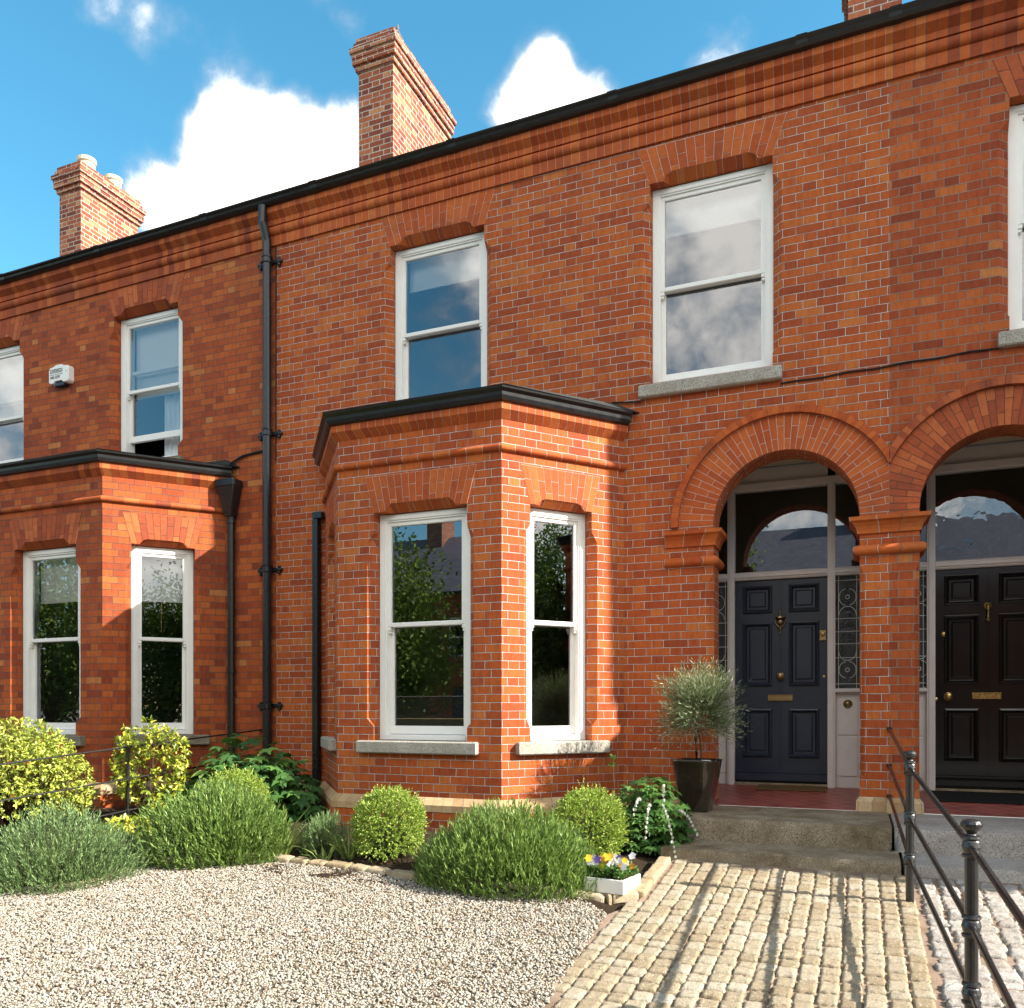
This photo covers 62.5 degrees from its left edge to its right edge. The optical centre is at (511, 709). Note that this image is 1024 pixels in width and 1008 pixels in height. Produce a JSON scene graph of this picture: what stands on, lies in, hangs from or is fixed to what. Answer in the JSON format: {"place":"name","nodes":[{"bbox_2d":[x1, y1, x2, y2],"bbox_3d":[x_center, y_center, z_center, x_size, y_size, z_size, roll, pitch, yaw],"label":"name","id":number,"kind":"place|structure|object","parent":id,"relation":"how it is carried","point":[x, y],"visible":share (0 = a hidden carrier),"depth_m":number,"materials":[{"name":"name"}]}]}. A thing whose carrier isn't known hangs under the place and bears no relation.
{"place":"outdoors","nodes":[
{"label":"outdoors","id":0,"kind":"place"},
{"bbox_2d":[0,859,606,1007],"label":"gravel","id":1,"kind":"structure","parent":0,"point":[242,884],"depth_m":5.11,"materials":[{"name":"beige gravel"}]},
{"bbox_2d":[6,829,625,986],"bbox_3d":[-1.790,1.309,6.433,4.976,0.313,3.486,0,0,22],"label":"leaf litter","id":2,"kind":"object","parent":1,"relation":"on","point":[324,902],"visible":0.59,"depth_m":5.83,"materials":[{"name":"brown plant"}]},
{"bbox_2d":[0,800,903,914],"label":"soil bed","id":3,"kind":"object","parent":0,"point":[644,861],"visible":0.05,"depth_m":7.04,"materials":[{"name":"brown soil"}]},
{"bbox_2d":[0,716,99,834],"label":"golden shrub","id":4,"kind":"object","parent":3,"relation":"on","point":[43,776],"visible":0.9,"depth_m":8.37,"materials":[{"name":"yellow plant"}]},
{"bbox_2d":[5,867,139,891],"bbox_3d":[-3.907,1.405,6.546,1.913,0.177,0.447,0,0,-23],"label":"stone edging","id":5,"kind":"object","parent":3,"relation":"on","point":[71,883],"visible":0.2,"depth_m":6.57,"materials":[{"name":"stone"}]},
{"bbox_2d":[0,795,165,896],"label":"lavender bush","id":6,"kind":"object","parent":3,"relation":"on","point":[43,867],"visible":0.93,"depth_m":6.64,"materials":[{"name":"green plant"}]},
{"bbox_2d":[93,813,158,837],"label":"ground ivy","id":7,"kind":"object","parent":3,"relation":"on","point":[126,819],"visible":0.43,"depth_m":8.18,"materials":[{"name":"yellow plant"}]},
{"bbox_2d":[0,729,261,837],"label":"iron railing","id":8,"kind":"object","parent":3,"relation":"on","point":[127,810],"visible":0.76,"depth_m":8.77,"materials":[{"name":"black metal"}]},
{"bbox_2d":[107,715,192,817],"bbox_3d":[-3.918,0.661,9.126,0.872,1.209,1.164,0,0,-20],"label":"yellow shrub","id":9,"kind":"object","parent":3,"relation":"on","point":[136,784],"visible":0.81,"depth_m":9.02,"materials":[{"name":"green plant"}]},
{"bbox_2d":[131,775,293,871],"bbox_3d":[-2.586,1.009,7.362,1.354,0.870,1.029,0,0,-13],"label":"lavender bush","id":10,"kind":"object","parent":3,"relation":"on","point":[220,833],"visible":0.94,"depth_m":7.08,"materials":[{"name":"green plant"}]},
{"bbox_2d":[196,763,272,816],"bbox_3d":[-2.709,0.880,8.313,0.785,0.712,0.844,0,0,22],"label":"box shrub","id":11,"kind":"object","parent":3,"relation":"on","point":[254,781],"visible":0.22,"depth_m":8.22,"materials":[{"name":"green plant"}]},
{"bbox_2d":[174,733,327,822],"bbox_3d":[-2.907,0.763,9.295,2.124,0.986,1.389,0,0,22],"label":"broad leaf plant","id":12,"kind":"object","parent":3,"relation":"on","point":[282,783],"visible":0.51,"depth_m":9.08,"materials":[{"name":"green plant"}]},
{"bbox_2d":[254,810,314,854],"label":"strap leaf plant","id":13,"kind":"object","parent":3,"relation":"on","point":[290,845],"visible":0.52,"depth_m":7.24,"materials":[{"name":"green plant"}]},
{"bbox_2d":[303,843,336,859],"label":"strap leaf plant","id":14,"kind":"object","parent":3,"relation":"on","point":[324,855],"visible":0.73,"depth_m":7.08,"materials":[{"name":"green plant"}]},
{"bbox_2d":[296,808,351,858],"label":"lavender bush","id":15,"kind":"object","parent":3,"relation":"on","point":[317,824],"visible":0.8,"depth_m":7.36,"materials":[{"name":"green plant"}]},
{"bbox_2d":[319,822,367,859],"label":"strap leaf plant","id":16,"kind":"object","parent":3,"relation":"on","point":[342,851],"visible":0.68,"depth_m":7.13,"materials":[{"name":"green plant"}]},
{"bbox_2d":[348,784,429,862],"bbox_3d":[-1.033,0.948,7.147,0.713,0.647,0.688,0,0,-16],"label":"box shrub","id":17,"kind":"object","parent":3,"relation":"on","point":[383,843],"visible":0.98,"depth_m":7.02,"materials":[{"name":"green plant"}]},
{"bbox_2d":[141,853,670,904],"bbox_3d":[-1.007,1.268,6.585,4.452,0.182,1.115,0,0,9],"label":"stone edging","id":18,"kind":"object","parent":3,"relation":"on","point":[653,873],"visible":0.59,"depth_m":6.47,"materials":[{"name":"stone"}]},
{"bbox_2d":[584,852,640,894],"bbox_3d":[0.706,1.145,5.965,0.343,0.255,0.324,0,0,30],"label":"flower box","id":19,"kind":"object","parent":18,"relation":"on","point":[616,874],"visible":0.98,"depth_m":5.88,"materials":[{"name":"white paint"}]},
{"bbox_2d":[396,838,436,861],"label":"strap leaf plant","id":20,"kind":"object","parent":3,"relation":"on","point":[420,849],"visible":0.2,"depth_m":6.79,"materials":[{"name":"green plant"}]},
{"bbox_2d":[411,793,605,903],"bbox_3d":[0.005,1.045,6.351,1.609,0.799,1.225,0,0,22],"label":"lavender bush","id":21,"kind":"object","parent":3,"relation":"on","point":[490,850],"visible":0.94,"depth_m":6.08,"materials":[{"name":"green plant"}]},
{"bbox_2d":[547,780,632,855],"bbox_3d":[0.591,0.895,6.798,0.744,0.702,0.741,0,0,1],"label":"box shrub","id":22,"kind":"object","parent":3,"relation":"on","point":[570,806],"visible":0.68,"depth_m":6.66,"materials":[{"name":"green plant"}]},
{"bbox_2d":[604,776,699,857],"bbox_3d":[1.156,0.898,7.291,1.020,0.647,0.988,0,0,22],"label":"bleeding heart","id":23,"kind":"object","parent":3,"relation":"on","point":[653,826],"visible":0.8,"depth_m":7.06,"materials":[{"name":"green plant"}]},
{"bbox_2d":[661,839,900,874],"bbox_3d":[2.144,1.252,6.801,1.778,0.256,0.596,0,0,22],"label":"stone step","id":24,"kind":"object","parent":3,"relation":"on","point":[839,859],"visible":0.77,"depth_m":6.60,"materials":[{"name":"stone"}]},
{"bbox_2d":[684,805,891,850],"bbox_3d":[2.448,1.030,7.482,1.642,0.195,1.046,0,0,22],"label":"stone step","id":25,"kind":"object","parent":24,"relation":"on","point":[861,830],"visible":0.94,"depth_m":7.08,"materials":[{"name":"stone"}]},
{"bbox_2d":[672,758,722,812],"bbox_3d":[1.701,0.697,7.757,0.400,0.476,0.400,0,0,28],"label":"plant pot","id":26,"kind":"object","parent":25,"relation":"on","point":[697,780],"visible":0.97,"depth_m":7.62,"materials":[{"name":"ceramic"}]},
{"bbox_2d":[648,657,753,759],"bbox_3d":[1.729,0.010,7.754,0.936,1.031,0.947,0,0,-25],"label":"silver shrub","id":27,"kind":"object","parent":26,"relation":"in","point":[702,696],"visible":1,"depth_m":7.65,"materials":[{"name":"green plant"}]},
{"bbox_2d":[544,860,1023,1007],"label":"paving joints","id":28,"kind":"object","parent":3,"relation":"on","point":[936,979],"visible":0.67,"depth_m":4.93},
{"bbox_2d":[0,0,913,273],"label":"sky","id":29,"kind":"structure","parent":0,"point":[197,106],"materials":[{"name":"blue"}]},
{"bbox_2d":[608,753,615,794],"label":"sprig","id":30,"kind":"object","parent":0,"point":[612,758],"visible":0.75,"depth_m":7.21,"materials":[{"name":"green plant"}]},
{"bbox_2d":[548,859,935,1007],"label":"sett paving","id":31,"kind":"structure","parent":0,"point":[738,984],"depth_m":4.80,"materials":[{"name":"beige stone"}]},
{"bbox_2d":[887,727,1023,1007],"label":"iron railing","id":32,"kind":"object","parent":31,"relation":"on","point":[974,859],"visible":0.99,"depth_m":3.46,"materials":[{"name":"black metal"}]},
{"bbox_2d":[730,805,1015,817],"bbox_3d":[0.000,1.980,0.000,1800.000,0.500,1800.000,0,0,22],"label":"ground","id":33,"kind":"structure","parent":0,"point":[935,814],"depth_m":13.85,"materials":[{"name":"tile"}]},
{"bbox_2d":[0,154,282,809],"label":"terraced house","id":34,"kind":"structure","parent":33,"relation":"on","point":[138,568],"depth_m":10.49,"materials":[{"name":"brick"}]},
{"bbox_2d":[0,345,23,463],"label":"window","id":35,"kind":"structure","parent":34,"relation":"in","point":[11,359],"depth_m":12.40,"materials":[{"name":"white paint"}]},
{"bbox_2d":[2,547,85,745],"bbox_3d":[-5.604,-0.762,10.326,1.315,2.401,0.370,0,0,22],"label":"window","id":36,"kind":"structure","parent":34,"relation":"in","point":[60,571],"depth_m":10.52,"materials":[{"name":"white paint"}]},
{"bbox_2d":[49,364,73,388],"bbox_3d":[-6.190,-4.572,11.588,0.380,0.295,0.093,0,0,22],"label":"alarm box","id":37,"kind":"object","parent":34,"relation":"attached to","point":[61,376],"visible":1,"depth_m":11.55,"materials":[{"name":"white paint"}]},
{"bbox_2d":[121,308,183,459],"bbox_3d":[-4.743,-4.174,11.213,1.295,2.118,0.437,0,0,22],"label":"window","id":38,"kind":"structure","parent":34,"relation":"in","point":[159,335],"depth_m":11.36,"materials":[{"name":"white paint"}]},
{"bbox_2d":[116,545,209,745],"bbox_3d":[-4.256,-0.762,10.276,1.040,2.401,0.370,0,0,-28],"label":"window","id":39,"kind":"structure","parent":34,"relation":"in","point":[161,575],"depth_m":10.38,"materials":[{"name":"white paint"}]},
{"bbox_2d":[265,8,1000,832],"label":"terraced house","id":40,"kind":"structure","parent":33,"relation":"on","point":[583,424],"depth_m":8.58,"materials":[{"name":"red brick"},{"name":"slate"},{"name":"white paint"}]},
{"bbox_2d":[321,736,335,750],"bbox_3d":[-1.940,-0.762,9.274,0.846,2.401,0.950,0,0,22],"label":"window sill","id":41,"kind":"structure","parent":40,"relation":"in","point":[328,743],"depth_m":8.89,"materials":[{"name":"grey stone"}]},
{"bbox_2d":[356,507,477,754],"bbox_3d":[-0.889,-0.762,8.369,1.315,2.401,0.345,0,0,22],"label":"window","id":42,"kind":"structure","parent":40,"relation":"in","point":[448,740],"depth_m":8.42,"materials":[{"name":"white paint"}]},
{"bbox_2d":[395,231,486,400],"bbox_3d":[-0.809,-4.229,9.550,1.371,2.118,0.360,0,0,22],"label":"window","id":43,"kind":"structure","parent":40,"relation":"in","point":[463,259],"depth_m":9.70,"materials":[{"name":"white paint"}]},
{"bbox_2d":[515,508,609,754],"bbox_3d":[0.442,-0.762,8.344,1.040,2.401,0.345,0,0,-29],"label":"window","id":44,"kind":"structure","parent":40,"relation":"in","point":[571,738],"depth_m":8.44,"materials":[{"name":"white paint"}]},
{"bbox_2d":[638,163,781,399],"bbox_3d":[1.977,-4.209,8.395,1.379,2.158,0.370,0,0,22],"label":"window","id":45,"kind":"structure","parent":40,"relation":"in","point":[743,196],"depth_m":8.45,"materials":[{"name":"white paint"}]},
{"bbox_2d":[735,576,827,783],"bbox_3d":[2.948,-0.310,9.276,0.970,2.244,0.141,0,0,22],"label":"door","id":46,"kind":"structure","parent":40,"relation":"in","point":[781,625],"depth_m":9.28,"materials":[{"name":"blue paint"}]},
{"bbox_2d":[755,784,827,791],"bbox_3d":[2.985,0.845,9.023,0.720,0.034,0.280,0,0,22],"label":"doormat","id":47,"kind":"object","parent":40,"relation":"on","point":[793,788],"visible":1,"depth_m":8.99,"materials":[{"name":"brown fabric"}]},
{"bbox_2d":[842,0,1023,823],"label":"terraced house","id":48,"kind":"structure","parent":33,"relation":"on","point":[956,422],"depth_m":7.60,"materials":[{"name":"brick"}]},
{"bbox_2d":[931,790,1023,804],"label":"doormat","id":49,"kind":"object","parent":48,"relation":"on","point":[980,797],"visible":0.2,"depth_m":8.16,"materials":[{"name":"black rubber"}]},
{"bbox_2d":[935,565,1023,790],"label":"door","id":50,"kind":"structure","parent":48,"relation":"in","point":[979,612],"depth_m":8.55,"materials":[{"name":"black paint"}]},
{"bbox_2d":[998,104,1023,348],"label":"window","id":51,"kind":"structure","parent":48,"relation":"in","point":[1011,338],"depth_m":7.40,"materials":[{"name":"white paint"}]},
{"bbox_2d":[901,852,1023,883],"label":"stone step","id":52,"kind":"object","parent":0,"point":[1003,869],"visible":0.45,"depth_m":6.10,"materials":[{"name":"grey stone"}]},
{"bbox_2d":[890,813,1023,859],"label":"stone step","id":53,"kind":"object","parent":52,"relation":"on","point":[1002,837],"visible":0.68,"depth_m":6.56,"materials":[{"name":"grey stone"}]},
{"bbox_2d":[915,878,1023,1007],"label":"grey sett paving","id":54,"kind":"structure","parent":0,"point":[996,947],"depth_m":4.79,"materials":[{"name":"stone"}]}
]}

